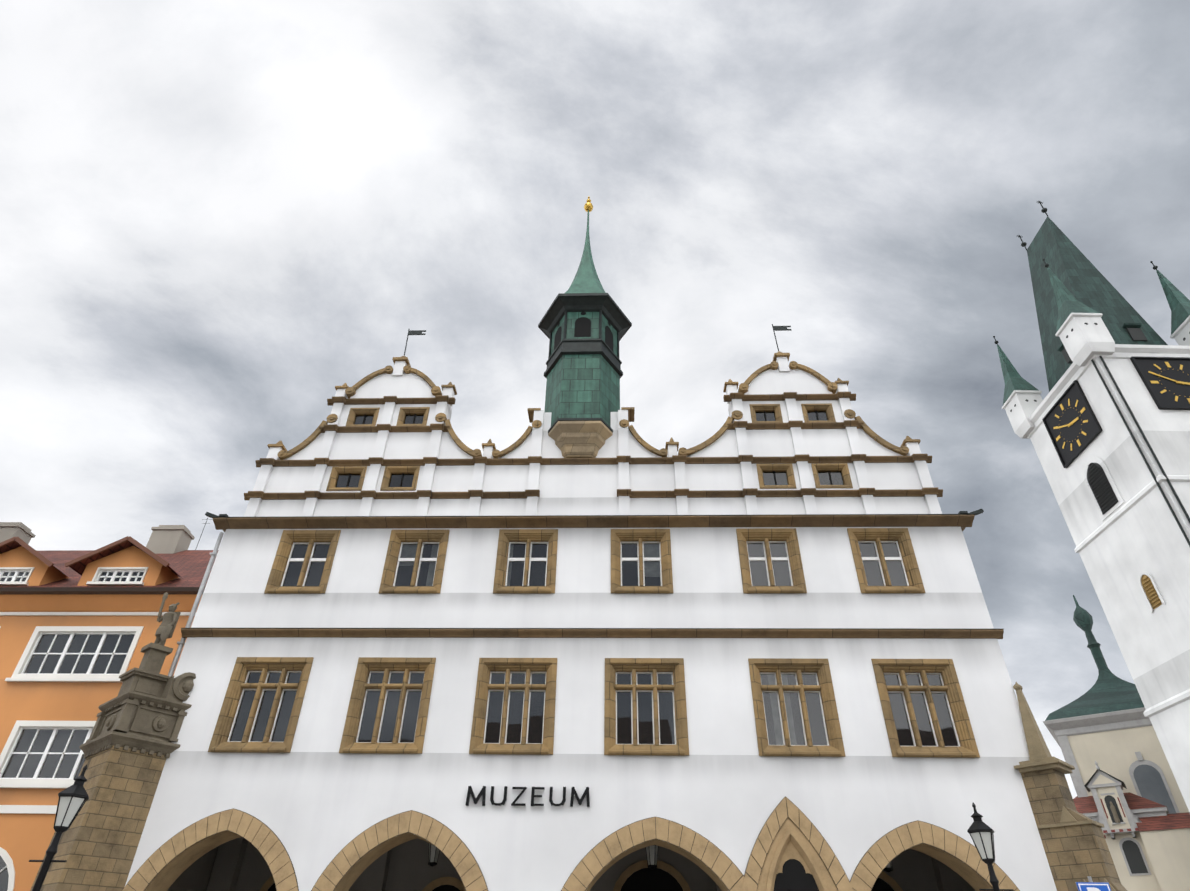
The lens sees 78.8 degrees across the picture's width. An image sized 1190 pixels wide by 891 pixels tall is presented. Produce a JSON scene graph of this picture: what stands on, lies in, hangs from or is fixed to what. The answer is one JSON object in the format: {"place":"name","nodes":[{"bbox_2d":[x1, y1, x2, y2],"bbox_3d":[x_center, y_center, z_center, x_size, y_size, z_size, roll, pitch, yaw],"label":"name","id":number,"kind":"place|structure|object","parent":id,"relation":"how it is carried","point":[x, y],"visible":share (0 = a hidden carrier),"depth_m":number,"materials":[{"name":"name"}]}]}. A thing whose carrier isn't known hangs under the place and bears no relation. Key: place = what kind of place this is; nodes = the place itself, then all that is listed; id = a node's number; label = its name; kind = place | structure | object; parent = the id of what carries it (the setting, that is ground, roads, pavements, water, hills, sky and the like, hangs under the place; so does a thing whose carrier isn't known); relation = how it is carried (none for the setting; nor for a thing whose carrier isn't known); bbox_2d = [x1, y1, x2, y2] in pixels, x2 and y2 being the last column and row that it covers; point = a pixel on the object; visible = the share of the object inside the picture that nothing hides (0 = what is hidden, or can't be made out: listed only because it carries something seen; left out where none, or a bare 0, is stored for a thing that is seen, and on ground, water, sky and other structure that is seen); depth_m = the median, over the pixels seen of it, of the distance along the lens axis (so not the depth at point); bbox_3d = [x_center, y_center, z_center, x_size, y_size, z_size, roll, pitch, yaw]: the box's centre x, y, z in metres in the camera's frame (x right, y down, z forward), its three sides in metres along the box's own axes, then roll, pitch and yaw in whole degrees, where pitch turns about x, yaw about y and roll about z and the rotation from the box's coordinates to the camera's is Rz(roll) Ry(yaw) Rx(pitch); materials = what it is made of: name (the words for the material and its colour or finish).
{"place":"outdoors","nodes":[
{"label":"outdoors","id":0,"kind":"place"},
{"bbox_2d":[0,616,194,890],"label":"orange house walls","id":1,"kind":"structure","parent":0,"point":[25,839],"depth_m":21.41,"materials":[{"name":"orange paint"}]},
{"bbox_2d":[0,570,144,871],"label":"window frames","id":2,"kind":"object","parent":1,"relation":"in","point":[46,752],"visible":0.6,"depth_m":22.16,"materials":[{"name":"white wood"}]},
{"bbox_2d":[0,572,143,890],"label":"window panes","id":3,"kind":"structure","parent":2,"relation":"in","point":[51,762],"depth_m":22.02,"materials":[{"name":"grey glass"}]},
{"bbox_2d":[0,567,195,890],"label":"orange house trim","id":4,"kind":"structure","parent":1,"relation":"attached to","point":[17,676],"depth_m":21.80,"materials":[{"name":"paint"}]},
{"bbox_2d":[0,594,202,611],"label":"orange house eaves","id":5,"kind":"object","parent":1,"relation":"on","point":[86,603],"depth_m":22.96,"materials":[{"name":"paint"}]},
{"bbox_2d":[0,587,204,594],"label":"roof gutter","id":6,"kind":"object","parent":5,"relation":"attached to","point":[87,590],"depth_m":22.84,"materials":[{"name":"brown metal"}]},
{"bbox_2d":[0,541,217,586],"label":"orange roof tiles","id":7,"kind":"object","parent":1,"relation":"on","point":[188,568],"visible":0.17,"depth_m":26.01,"materials":[{"name":"brown tile"}]},
{"bbox_2d":[0,546,178,585],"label":"dormers","id":8,"kind":"object","parent":7,"relation":"on","point":[43,573],"visible":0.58,"depth_m":24.35,"materials":[{"name":"orange paint"}]},
{"bbox_2d":[0,536,168,567],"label":"dormer roof trim","id":9,"kind":"structure","parent":8,"relation":"attached to","point":[42,558],"depth_m":24.17,"materials":[{"name":"brown wood"}]},
{"bbox_2d":[0,522,194,553],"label":"chimneys","id":10,"kind":"object","parent":7,"relation":"on","point":[168,539],"visible":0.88,"depth_m":30.95,"materials":[{"name":"beige paint"}]},
{"bbox_2d":[195,518,211,549],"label":"orange house antennas","id":11,"kind":"object","parent":7,"relation":"on","point":[203,528],"visible":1,"depth_m":31.68,"materials":[{"name":"metal"}]},
{"bbox_2d":[0,0,1189,798],"label":"sky","id":12,"kind":"structure","parent":0,"point":[218,218],"materials":[{"name":"grey"}]},
{"bbox_2d":[993,201,1189,811],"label":"church tower","id":13,"kind":"structure","parent":0,"point":[1104,425],"depth_m":47.91,"materials":[{"name":"paint"}]},
{"bbox_2d":[1043,595,1189,890],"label":"baroque church","id":14,"kind":"structure","parent":0,"point":[1125,784],"depth_m":48.36,"materials":[{"name":"beige paint"}]},
{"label":"town hall pavement","id":15,"kind":"structure","parent":0,"visible":0},
{"bbox_2d":[30,745,166,890],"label":"stone pillar","id":16,"kind":"structure","parent":15,"relation":"on","point":[98,844],"depth_m":15.29,"materials":[{"name":"beige stone"}]},
{"bbox_2d":[79,642,195,757],"bbox_3d":[-10.584,6.237,17.483,2.733,2.540,2.733,0,-36,2],"label":"roland pillar pedestal","id":17,"kind":"object","parent":16,"relation":"on","point":[143,711],"visible":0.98,"depth_m":16.76,"materials":[{"name":"grey stone"}]},
{"bbox_2d":[154,592,180,645],"bbox_3d":[-10.850,4.409,18.395,0.675,1.460,0.405,0,-36,2],"label":"roland pillar statue","id":18,"kind":"object","parent":17,"relation":"on","point":[166,628],"visible":0.88,"depth_m":18.31,"materials":[{"name":"beige stone"}]},
{"bbox_2d":[967,803,1013,890],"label":"street lamp","id":19,"kind":"object","parent":15,"relation":"on","point":[980,831],"visible":1,"depth_m":12.57,"materials":[{"name":"black metal"}]},
{"bbox_2d":[1013,682,1126,890],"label":"corner buttress","id":20,"kind":"structure","parent":15,"relation":"on","point":[1075,845],"depth_m":14.89,"materials":[{"name":"stone"}]},
{"bbox_2d":[1075,876,1110,890],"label":"parking sign","id":21,"kind":"object","parent":15,"relation":"on","point":[1090,885],"visible":1,"depth_m":12.64,"materials":[{"name":"blue metal"}]},
{"label":"paved ground of the square","id":22,"kind":"structure","parent":0,"visible":0},
{"bbox_2d":[29,764,88,890],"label":"street lamp","id":23,"kind":"object","parent":22,"relation":"on","point":[73,798],"visible":1,"depth_m":11.10,"materials":[{"name":"black metal"}]},
{"bbox_2d":[122,196,1056,890],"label":"town hall","id":24,"kind":"structure","parent":22,"relation":"on","point":[580,634],"depth_m":17.75,"materials":[{"name":"white paint"}]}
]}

